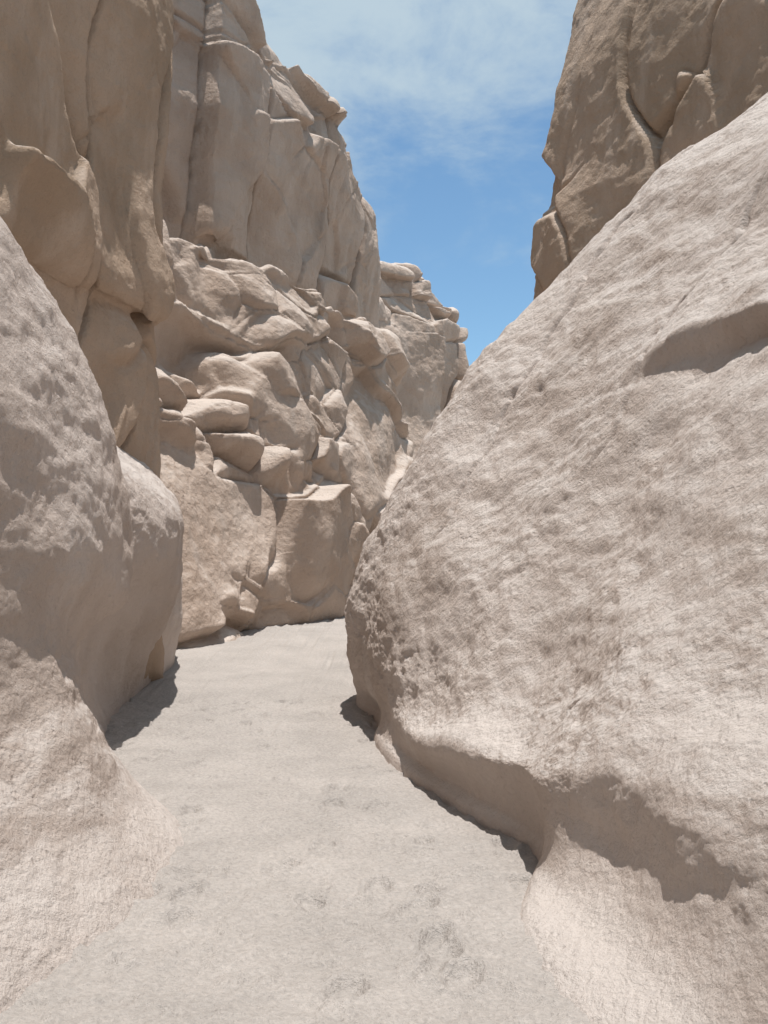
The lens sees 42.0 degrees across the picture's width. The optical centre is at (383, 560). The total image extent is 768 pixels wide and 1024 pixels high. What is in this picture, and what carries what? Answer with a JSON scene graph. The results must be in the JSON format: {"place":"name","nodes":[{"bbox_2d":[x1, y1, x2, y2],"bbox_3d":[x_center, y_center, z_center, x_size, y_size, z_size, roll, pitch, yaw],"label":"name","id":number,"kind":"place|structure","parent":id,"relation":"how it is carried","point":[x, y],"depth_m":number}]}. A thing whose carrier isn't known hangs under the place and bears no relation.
{"place":"outdoors","nodes":[
{"label":"outdoors","id":0,"kind":"place"},
{"bbox_2d":[0,0,174,681],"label":"canyon cliff","id":1,"kind":"structure","parent":0,"point":[85,95],"depth_m":11.03},
{"bbox_2d":[154,0,413,647],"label":"canyon cliff","id":2,"kind":"structure","parent":0,"point":[282,365],"depth_m":20.42},
{"bbox_2d":[0,616,590,1023],"bbox_3d":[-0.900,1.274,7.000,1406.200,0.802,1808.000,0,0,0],"label":"ground","id":3,"kind":"structure","parent":0,"point":[329,864],"depth_m":4.96},
{"bbox_2d":[0,216,183,1012],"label":"canyon rock wall","id":4,"kind":"structure","parent":3,"relation":"on","point":[91,563],"depth_m":5.17},
{"bbox_2d":[344,92,767,1023],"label":"canyon rock wall","id":5,"kind":"structure","parent":3,"relation":"on","point":[556,620],"depth_m":6.11},
{"bbox_2d":[256,0,577,365],"label":"sky","id":6,"kind":"structure","parent":0,"point":[448,104]},
{"bbox_2d":[379,261,468,458],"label":"canyon cliff","id":7,"kind":"structure","parent":0,"point":[417,318],"depth_m":34.93},
{"bbox_2d":[530,0,767,298],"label":"canyon cliff","id":8,"kind":"structure","parent":0,"point":[645,90],"depth_m":15.80}
]}

